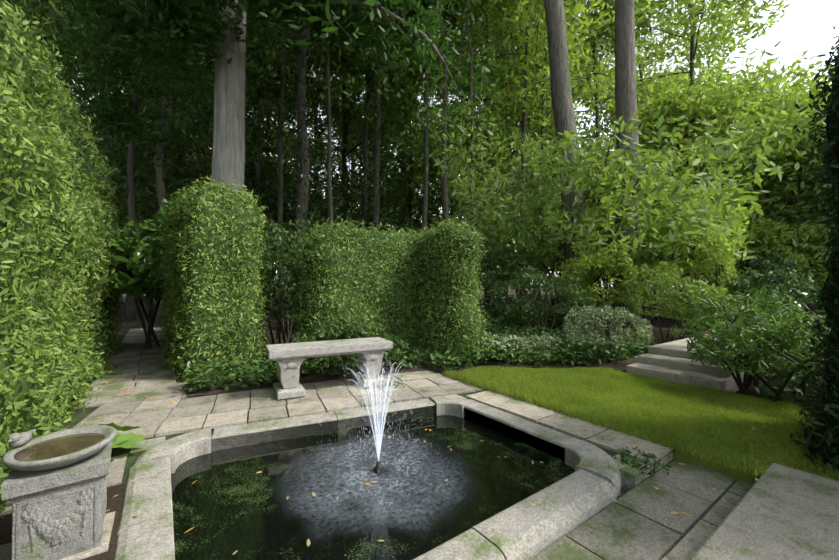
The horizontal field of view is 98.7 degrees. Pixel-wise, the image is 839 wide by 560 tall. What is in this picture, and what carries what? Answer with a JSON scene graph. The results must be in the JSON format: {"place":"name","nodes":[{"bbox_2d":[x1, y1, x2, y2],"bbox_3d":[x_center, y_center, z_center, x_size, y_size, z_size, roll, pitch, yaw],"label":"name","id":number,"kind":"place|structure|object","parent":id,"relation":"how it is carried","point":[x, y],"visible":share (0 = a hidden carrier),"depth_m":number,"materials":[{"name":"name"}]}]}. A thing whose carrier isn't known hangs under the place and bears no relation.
{"place":"outdoors","nodes":[
{"label":"outdoors","id":0,"kind":"place"},
{"bbox_2d":[0,454,126,559],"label":"paving","id":1,"kind":"structure","parent":0,"point":[116,472],"depth_m":1.61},
{"bbox_2d":[10,0,173,79],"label":"tree leaves","id":2,"kind":"object","parent":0,"point":[51,3],"depth_m":10.40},
{"bbox_2d":[37,10,211,196],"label":"tree leaves","id":3,"kind":"object","parent":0,"point":[108,161],"depth_m":13.01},
{"bbox_2d":[91,72,308,238],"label":"understory leaves","id":4,"kind":"object","parent":3,"relation":"attached to","point":[137,194],"depth_m":14.57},
{"bbox_2d":[74,327,177,408],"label":"paving path","id":5,"kind":"structure","parent":0,"point":[150,374],"depth_m":4.37,"materials":[{"name":"stone"}]},
{"bbox_2d":[100,200,171,349],"bbox_3d":[-4.633,-0.142,6.111,1.785,2.689,1.824,1,-1,-36],"label":"shrub","id":6,"kind":"object","parent":5,"relation":"on","point":[128,243],"depth_m":5.71,"materials":[{"name":"plant"}]},
{"bbox_2d":[10,0,308,325],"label":"tree leaves","id":7,"kind":"object","parent":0,"point":[254,116],"depth_m":11.52,"materials":[{"name":"plant"}]},
{"bbox_2d":[40,11,213,150],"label":"beech bough leaves","id":8,"kind":"object","parent":7,"relation":"attached to","point":[111,111],"visible":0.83,"depth_m":8.49,"materials":[{"name":"green plant"}]},
{"bbox_2d":[150,170,275,381],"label":"hedge column","id":9,"kind":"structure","parent":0,"point":[167,260],"depth_m":4.32,"materials":[{"name":"plant"}]},
{"bbox_2d":[58,7,371,311],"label":"tree leaves","id":10,"kind":"object","parent":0,"point":[269,134],"depth_m":16.15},
{"bbox_2d":[353,3,555,304],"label":"tree leaves","id":11,"kind":"object","parent":10,"relation":"on","point":[405,165],"depth_m":20.43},
{"bbox_2d":[10,0,514,191],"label":"beech tree","id":12,"kind":"object","parent":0,"point":[298,24],"depth_m":7.53,"materials":[{"name":"plant"}]},
{"bbox_2d":[63,0,266,101],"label":"beech bough leaves","id":13,"kind":"object","parent":12,"relation":"on","point":[135,22],"visible":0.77,"depth_m":7.02,"materials":[{"name":"green plant"}]},
{"bbox_2d":[148,0,344,56],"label":"beech bough leaves","id":14,"kind":"object","parent":12,"relation":"attached to","point":[266,25],"visible":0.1,"depth_m":10.59,"materials":[{"name":"green plant"}]},
{"bbox_2d":[195,0,341,29],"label":"beech bough leaves","id":15,"kind":"object","parent":12,"relation":"attached to","point":[269,14],"visible":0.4,"depth_m":7.41,"materials":[{"name":"green plant"}]},
{"bbox_2d":[249,0,436,54],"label":"beech bough leaves","id":16,"kind":"object","parent":12,"relation":"on","point":[321,14],"visible":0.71,"depth_m":7.41,"materials":[{"name":"green plant"}]},
{"bbox_2d":[326,0,475,58],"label":"beech bough leaves","id":17,"kind":"object","parent":12,"relation":"attached to","point":[428,4],"visible":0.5,"depth_m":8.63,"materials":[{"name":"green plant"}]},
{"bbox_2d":[73,362,485,437],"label":"paving","id":18,"kind":"structure","parent":0,"point":[156,416],"depth_m":3.23,"materials":[{"name":"stone"}]},
{"bbox_2d":[92,422,146,447],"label":"plant","id":19,"kind":"object","parent":18,"relation":"on","point":[129,440],"visible":0.19,"depth_m":2.34,"materials":[{"name":"green plant"}]},
{"bbox_2d":[61,386,486,487],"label":"moss patches","id":20,"kind":"object","parent":18,"relation":"on","point":[80,416],"depth_m":2.63,"materials":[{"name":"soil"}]},
{"bbox_2d":[185,360,426,396],"bbox_3d":[-1.191,1.110,4.170,2.520,0.001,0.980,1,-1,-36],"label":"bed","id":21,"kind":"object","parent":18,"relation":"on","point":[313,376],"visible":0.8,"depth_m":4.01,"materials":[{"name":"soil"}]},
{"bbox_2d":[181,343,422,393],"bbox_3d":[-1.205,0.959,4.165,2.569,0.348,0.837,1,-1,-36],"label":"bed ground cover","id":22,"kind":"object","parent":21,"relation":"on","point":[394,356],"visible":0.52,"depth_m":3.94,"materials":[{"name":"green plant"}]},
{"bbox_2d":[265,337,392,399],"bbox_3d":[-0.915,0.880,3.719,1.220,0.455,0.400,0,-1,-28],"label":"stone bench","id":23,"kind":"object","parent":18,"relation":"on","point":[288,358],"visible":0.98,"depth_m":3.57,"materials":[{"name":"stone"}]},
{"bbox_2d":[283,0,321,300],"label":"ivy tree","id":24,"kind":"object","parent":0,"point":[307,120],"visible":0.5,"depth_m":11.33,"materials":[{"name":"green plant"}]},
{"bbox_2d":[246,27,395,227],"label":"tree leaves","id":25,"kind":"object","parent":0,"point":[325,129],"depth_m":27.81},
{"bbox_2d":[196,127,354,281],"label":"understory leaves","id":26,"kind":"object","parent":25,"relation":"on","point":[323,153],"depth_m":23.79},
{"bbox_2d":[209,1,471,253],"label":"tree","id":27,"kind":"object","parent":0,"point":[302,134],"depth_m":11.36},
{"bbox_2d":[253,3,488,230],"bbox_3d":[-1.903,-11.063,13.303,11.601,24.839,10.406,1,-1,-36],"label":"tree","id":28,"kind":"object","parent":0,"point":[376,172],"depth_m":13.98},
{"bbox_2d":[171,415,574,559],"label":"pond water","id":29,"kind":"structure","parent":0,"point":[227,504],"depth_m":2.03,"materials":[{"name":"liquid"}]},
{"bbox_2d":[363,38,392,230],"bbox_3d":[-1.667,-4.374,13.964,1.264,10.556,1.289,1,-1,-36],"label":"ivy tree","id":30,"kind":"object","parent":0,"point":[382,139],"visible":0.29,"depth_m":13.97,"materials":[{"name":"green plant"}]},
{"bbox_2d":[130,394,649,494],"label":"moss patches","id":31,"kind":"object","parent":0,"point":[631,477],"depth_m":2.12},
{"bbox_2d":[336,0,459,221],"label":"tree","id":32,"kind":"object","parent":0,"point":[444,184],"depth_m":12.97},
{"bbox_2d":[43,0,838,286],"label":"sky","id":33,"kind":"structure","parent":0,"point":[805,25],"materials":[{"name":"white"}]},
{"bbox_2d":[113,287,826,407],"bbox_3d":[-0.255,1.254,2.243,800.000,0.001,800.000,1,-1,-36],"label":"ground sheet","id":34,"kind":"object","parent":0,"point":[136,323],"depth_m":12.60,"materials":[{"name":"soil"}]},
{"bbox_2d":[0,0,133,517],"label":"tall hedge","id":35,"kind":"object","parent":34,"relation":"on","point":[49,350],"depth_m":2.62,"materials":[{"name":"plant"}]},
{"bbox_2d":[107,174,157,271],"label":"understory leaves","id":36,"kind":"object","parent":34,"relation":"on","point":[124,219],"visible":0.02,"depth_m":13.89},
{"bbox_2d":[51,0,279,197],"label":"tree leaves","id":37,"kind":"object","parent":34,"relation":"on","point":[139,95],"depth_m":15.03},
{"bbox_2d":[7,0,360,319],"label":"tree leaves","id":38,"kind":"object","parent":34,"relation":"on","point":[144,155],"depth_m":12.75,"materials":[{"name":"plant"}]},
{"bbox_2d":[246,156,421,258],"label":"understory leaves","id":39,"kind":"object","parent":38,"relation":"on","point":[384,215],"depth_m":15.53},
{"bbox_2d":[141,8,342,185],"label":"tree leaves","id":40,"kind":"object","parent":34,"relation":"on","point":[284,110],"depth_m":18.75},
{"bbox_2d":[266,264,300,343],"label":"shrub stems","id":41,"kind":"object","parent":34,"relation":"on","point":[281,329],"visible":0.35,"depth_m":5.47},
{"bbox_2d":[256,223,304,319],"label":"shrub leaves","id":42,"kind":"object","parent":41,"relation":"attached to","point":[278,260],"visible":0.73,"depth_m":5.36,"materials":[{"name":"green plant"}]},
{"bbox_2d":[274,226,296,338],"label":"shrub stems","id":43,"kind":"object","parent":34,"relation":"on","point":[289,329],"visible":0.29,"depth_m":7.45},
{"bbox_2d":[255,213,318,295],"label":"shrub leaves","id":44,"kind":"object","parent":43,"relation":"attached to","point":[269,231],"visible":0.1,"depth_m":7.15,"materials":[{"name":"green plant"}]},
{"bbox_2d":[197,0,433,225],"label":"tree leaves","id":45,"kind":"object","parent":34,"relation":"on","point":[387,134],"depth_m":17.64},
{"bbox_2d":[135,129,352,305],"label":"understory leaves","id":46,"kind":"object","parent":45,"relation":"attached to","point":[312,182],"depth_m":16.85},
{"bbox_2d":[275,1,363,317],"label":"tree","id":47,"kind":"object","parent":34,"relation":"on","point":[280,186],"depth_m":12.91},
{"bbox_2d":[326,19,332,222],"bbox_3d":[-3.618,-9.170,11.723,5.938,21.006,7.344,1,-1,-31],"label":"tree","id":48,"kind":"object","parent":34,"relation":"on","point":[329,178],"visible":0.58,"depth_m":11.91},
{"bbox_2d":[290,215,424,368],"bbox_3d":[-0.660,0.190,5.326,2.384,2.167,0.976,1,-1,-36],"label":"hedge","id":49,"kind":"object","parent":34,"relation":"on","point":[359,273],"depth_m":4.91,"materials":[{"name":"plant"}]},
{"bbox_2d":[281,46,435,214],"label":"tree leaves","id":50,"kind":"object","parent":34,"relation":"on","point":[334,138],"depth_m":29.58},
{"bbox_2d":[114,396,620,559],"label":"pond coping","id":51,"kind":"object","parent":34,"relation":"on","point":[524,529],"visible":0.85,"depth_m":1.83,"materials":[{"name":"stone"}]},
{"bbox_2d":[259,1,475,227],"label":"tree leaves","id":52,"kind":"object","parent":34,"relation":"on","point":[462,50],"depth_m":15.90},
{"bbox_2d":[211,405,564,460],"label":"pool wall","id":53,"kind":"structure","parent":34,"relation":"in","point":[471,417],"depth_m":2.76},
{"bbox_2d":[374,461,382,473],"bbox_3d":[-0.255,1.184,2.244,0.060,0.110,0.060,1,-1,-36],"label":"fountain nozzle","id":54,"kind":"object","parent":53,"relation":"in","point":[377,467],"visible":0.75,"depth_m":2.23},
{"bbox_2d":[351,362,404,461],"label":"fountain jets","id":55,"kind":"object","parent":54,"relation":"on","point":[380,438],"visible":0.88,"depth_m":2.24},
{"bbox_2d":[347,176,430,232],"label":"understory leaves","id":56,"kind":"object","parent":34,"relation":"on","point":[401,211],"visible":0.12,"depth_m":23.39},
{"bbox_2d":[331,9,519,222],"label":"tree leaves","id":57,"kind":"object","parent":34,"relation":"on","point":[418,202],"depth_m":22.71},
{"bbox_2d":[402,214,492,368],"bbox_3d":[0.370,0.185,5.259,0.939,2.222,1.514,1,-1,-36],"label":"hedge","id":58,"kind":"object","parent":34,"relation":"on","point":[448,283],"depth_m":4.94,"materials":[{"name":"plant"}]},
{"bbox_2d":[285,318,713,372],"bbox_3d":[1.401,1.178,9.052,7.380,0.001,8.860,1,-1,-36],"label":"bed","id":59,"kind":"object","parent":34,"relation":"on","point":[623,363],"visible":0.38,"depth_m":4.86,"materials":[{"name":"soil"}]},
{"bbox_2d":[290,314,407,370],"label":"shrub","id":60,"kind":"object","parent":59,"relation":"on","point":[335,326],"depth_m":4.32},
{"bbox_2d":[259,0,496,233],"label":"tree leaves","id":61,"kind":"object","parent":59,"relation":"on","point":[339,59],"depth_m":13.49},
{"bbox_2d":[281,305,575,332],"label":"ground cover","id":62,"kind":"object","parent":59,"relation":"on","point":[500,320],"visible":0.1,"depth_m":8.84,"materials":[{"name":"green plant"}]},
{"bbox_2d":[475,205,537,317],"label":"laurel shrub","id":63,"kind":"object","parent":59,"relation":"on","point":[520,259],"depth_m":9.30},
{"bbox_2d":[483,332,559,361],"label":"pale ground cover","id":64,"kind":"object","parent":59,"relation":"on","point":[538,342],"visible":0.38,"depth_m":5.23,"materials":[{"name":"green plant"}]},
{"bbox_2d":[400,324,655,370],"bbox_3d":[1.484,0.992,5.716,3.630,0.345,2.864,1,-1,-36],"label":"ground cover","id":65,"kind":"object","parent":59,"relation":"on","point":[574,350],"visible":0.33,"depth_m":4.85,"materials":[{"name":"green plant"}]},
{"bbox_2d":[482,266,603,330],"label":"shrub","id":66,"kind":"object","parent":59,"relation":"on","point":[564,290],"depth_m":7.23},
{"bbox_2d":[488,0,641,325],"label":"tree trunk","id":67,"kind":"object","parent":59,"relation":"on","point":[625,87],"depth_m":9.54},
{"bbox_2d":[351,0,592,222],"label":"tree leaves","id":68,"kind":"object","parent":67,"relation":"attached to","point":[524,66],"depth_m":14.76,"materials":[{"name":"plant"}]},
{"bbox_2d":[554,153,758,324],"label":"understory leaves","id":69,"kind":"object","parent":67,"relation":"attached to","point":[683,264],"depth_m":8.49,"materials":[{"name":"plant"}]},
{"bbox_2d":[562,305,653,362],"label":"shrub","id":70,"kind":"object","parent":59,"relation":"on","point":[644,335],"depth_m":4.83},
{"bbox_2d":[547,242,684,331],"bbox_3d":[4.652,0.207,8.215,3.226,2.065,2.651,1,-1,-36],"label":"yellow green shrub","id":71,"kind":"object","parent":59,"relation":"on","point":[625,268],"depth_m":7.91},
{"bbox_2d":[624,261,737,342],"bbox_3d":[4.652,0.427,6.538,1.676,1.564,1.785,1,-1,-36],"label":"shrub","id":72,"kind":"object","parent":59,"relation":"on","point":[635,295],"depth_m":6.32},
{"bbox_2d":[684,245,741,329],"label":"topiary shrub","id":73,"kind":"object","parent":59,"relation":"on","point":[732,272],"depth_m":7.26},
{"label":"shrub stems","id":74,"kind":"object","parent":59,"relation":"on","visible":0},
{"bbox_2d":[451,207,497,291],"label":"shrub leaves","id":75,"kind":"object","parent":74,"relation":"on","point":[488,278],"visible":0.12,"depth_m":8.81,"materials":[{"name":"green plant"}]},
{"bbox_2d":[419,5,610,298],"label":"tree leaves","id":76,"kind":"object","parent":34,"relation":"on","point":[440,128],"depth_m":29.77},
{"bbox_2d":[356,170,509,255],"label":"understory leaves","id":77,"kind":"object","parent":76,"relation":"on","point":[439,203],"depth_m":28.35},
{"bbox_2d":[466,390,672,474],"bbox_3d":[1.046,1.199,2.901,0.328,0.206,1.608,1,-1,-36],"label":"paving strip","id":78,"kind":"object","parent":34,"relation":"on","point":[606,438],"visible":0.33,"depth_m":2.66,"materials":[{"name":"stone"}]},
{"bbox_2d":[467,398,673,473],"bbox_3d":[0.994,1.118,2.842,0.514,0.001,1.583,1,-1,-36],"label":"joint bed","id":79,"kind":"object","parent":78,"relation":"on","point":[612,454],"visible":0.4,"depth_m":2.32,"materials":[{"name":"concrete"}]},
{"bbox_2d":[607,446,671,477],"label":"weed leaves","id":80,"kind":"object","parent":79,"relation":"on","point":[634,462],"visible":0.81,"depth_m":2.15,"materials":[{"name":"green plant"}]},
{"bbox_2d":[544,0,598,325],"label":"leaning oak tree","id":81,"kind":"object","parent":34,"relation":"on","point":[563,109],"visible":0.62,"depth_m":9.48,"materials":[{"name":"plant"}]},
{"bbox_2d":[403,0,663,311],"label":"tree leaves","id":82,"kind":"object","parent":81,"relation":"attached to","point":[602,97],"depth_m":14.91,"materials":[{"name":"plant"}]},
{"bbox_2d":[418,100,808,318],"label":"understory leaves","id":83,"kind":"object","parent":81,"relation":"attached to","point":[662,154],"depth_m":7.80,"materials":[{"name":"plant"}]},
{"bbox_2d":[488,0,655,209],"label":"tree leaves","id":84,"kind":"object","parent":34,"relation":"on","point":[607,131],"depth_m":20.97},
{"bbox_2d":[383,96,554,230],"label":"understory leaves","id":85,"kind":"object","parent":84,"relation":"attached to","point":[429,219],"depth_m":22.02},
{"bbox_2d":[387,0,660,302],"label":"tree leaves","id":86,"kind":"object","parent":85,"relation":"attached to","point":[569,6],"depth_m":13.91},
{"bbox_2d":[468,0,690,307],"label":"tree leaves","id":87,"kind":"object","parent":85,"relation":"attached to","point":[645,20],"depth_m":18.21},
{"bbox_2d":[532,458,753,559],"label":"paving","id":88,"kind":"structure","parent":34,"relation":"on","point":[640,521],"depth_m":1.72,"materials":[{"name":"stone"}]},
{"bbox_2d":[573,0,789,152],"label":"tree leaves","id":89,"kind":"object","parent":34,"relation":"on","point":[729,39],"depth_m":22.72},
{"bbox_2d":[626,333,770,392],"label":"garden steps","id":90,"kind":"structure","parent":34,"relation":"on","point":[669,361],"depth_m":4.13,"materials":[{"name":"stone"}]},
{"bbox_2d":[582,0,825,306],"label":"tree leaves","id":91,"kind":"object","parent":34,"relation":"on","point":[679,14],"depth_m":17.56,"materials":[{"name":"plant"}]},
{"bbox_2d":[660,55,752,110],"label":"tree leaves","id":92,"kind":"object","parent":34,"relation":"on","point":[722,71],"depth_m":26.13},
{"bbox_2d":[682,265,825,319],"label":"rhododendron leaves","id":93,"kind":"object","parent":34,"relation":"on","point":[800,287],"visible":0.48,"depth_m":5.94,"materials":[{"name":"green plant"}]},
{"bbox_2d":[671,86,837,322],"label":"tree leaves","id":94,"kind":"object","parent":34,"relation":"on","point":[793,181],"depth_m":9.95,"materials":[{"name":"plant"}]},
{"bbox_2d":[717,192,838,266],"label":"understory leaves","id":95,"kind":"object","parent":94,"relation":"attached to","point":[800,211],"depth_m":9.97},
{"bbox_2d":[726,213,831,326],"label":"understory leaves","id":96,"kind":"object","parent":94,"relation":"attached to","point":[787,235],"depth_m":9.08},
{"bbox_2d":[690,463,838,559],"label":"terrace slab","id":97,"kind":"structure","parent":34,"relation":"on","point":[779,512],"depth_m":1.59,"materials":[{"name":"stone"}]},
{"bbox_2d":[745,374,821,406],"bbox_3d":[6.612,1.082,2.877,6.100,0.001,5.030,1,-1,-36],"label":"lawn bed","id":98,"kind":"object","parent":34,"relation":"on","point":[755,392],"visible":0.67,"depth_m":3.50,"materials":[{"name":"soil"}]},
{"bbox_2d":[738,338,822,405],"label":"branches","id":99,"kind":"object","parent":98,"relation":"on","point":[778,393],"visible":0.27,"depth_m":3.24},
{"bbox_2d":[715,312,830,376],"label":"shrub","id":100,"kind":"object","parent":99,"relation":"attached to","point":[787,329],"visible":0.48,"depth_m":3.18,"materials":[{"name":"green plant"}]},
{"bbox_2d":[751,351,824,404],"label":"ground cover","id":101,"kind":"object","parent":98,"relation":"on","point":[795,381],"visible":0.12,"depth_m":3.36,"materials":[{"name":"green plant"}]},
{"bbox_2d":[669,286,820,384],"bbox_3d":[3.581,0.613,4.074,1.754,1.120,1.318,1,-1,-36],"label":"shrub","id":102,"kind":"object","parent":101,"relation":"on","point":[701,319],"depth_m":3.97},
{"bbox_2d":[708,335,761,394],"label":"branches","id":103,"kind":"object","parent":102,"relation":"on","point":[743,387],"visible":0.35,"depth_m":3.60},
{"bbox_2d":[712,304,814,357],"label":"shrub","id":104,"kind":"object","parent":102,"relation":"on","point":[740,318],"visible":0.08,"depth_m":4.32,"materials":[{"name":"green plant"}]},
{"bbox_2d":[686,320,822,376],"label":"shrub","id":105,"kind":"object","parent":101,"relation":"on","point":[708,353],"visible":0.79,"depth_m":3.41,"materials":[{"name":"green plant"}]},
{"bbox_2d":[769,66,829,217],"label":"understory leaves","id":106,"kind":"object","parent":34,"relation":"on","point":[812,92],"depth_m":12.48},
{"bbox_2d":[780,26,838,473],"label":"hedge","id":107,"kind":"object","parent":34,"relation":"on","point":[814,410],"depth_m":2.18,"materials":[{"name":"plant"}]},
{"bbox_3d":[-1.510,1.266,1.466,0.375,0.112,0.520,1,-1,-36],"label":"pedestal footing","id":108,"kind":"object","parent":34,"relation":"on","visible":0},
{"bbox_2d":[1,440,112,559],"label":"stone pedestal","id":109,"kind":"object","parent":108,"relation":"on","point":[58,513],"visible":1,"depth_m":1.40,"materials":[{"name":"stone"}]},
{"bbox_2d":[2,425,116,470],"bbox_3d":[-1.476,0.676,1.497,0.340,0.137,0.340,-2,2,-39],"label":"bird bath","id":110,"kind":"object","parent":109,"relation":"on","point":[18,442],"visible":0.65,"depth_m":1.44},
{"bbox_2d":[14,433,104,460],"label":"birdbath water","id":111,"kind":"structure","parent":110,"relation":"in","point":[57,447],"depth_m":1.49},
{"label":"rhododendron shrub stems","id":112,"kind":"object","parent":34,"relation":"on","visible":0},
{"bbox_2d":[676,247,810,304],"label":"rhododendron leaves","id":113,"kind":"object","parent":112,"relation":"on","point":[764,262],"visible":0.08,"depth_m":8.75,"materials":[{"name":"green plant"}]},
{"bbox_2d":[366,0,584,228],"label":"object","id":114,"kind":"object","parent":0,"point":[514,6],"depth_m":12.84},
{"bbox_2d":[500,225,612,287],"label":"shrub leaves","id":115,"kind":"object","parent":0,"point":[541,241],"visible":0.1,"depth_m":11.02,"materials":[{"name":"green plant"}]},
{"bbox_2d":[442,365,838,483],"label":"lawn","id":116,"kind":"structure","parent":0,"point":[695,402],"depth_m":2.98,"materials":[{"name":"plant"}]},
{"bbox_2d":[601,51,825,313],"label":"tree leaves","id":117,"kind":"object","parent":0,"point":[711,105],"depth_m":13.28,"materials":[{"name":"plant"}]},
{"bbox_2d":[604,68,831,238],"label":"tree leaves","id":118,"kind":"object","parent":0,"point":[791,103],"depth_m":12.57,"materials":[{"name":"plant"}]},
{"bbox_2d":[537,129,679,272],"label":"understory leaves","id":119,"kind":"object","parent":118,"relation":"attached to","point":[598,157],"depth_m":17.21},
{"label":"bed","id":120,"kind":"object","parent":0,"visible":0},
{"bbox_2d":[0,483,125,559],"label":"joint bed","id":121,"kind":"object","parent":120,"relation":"on","point":[114,503],"depth_m":1.63,"materials":[{"name":"soil"}]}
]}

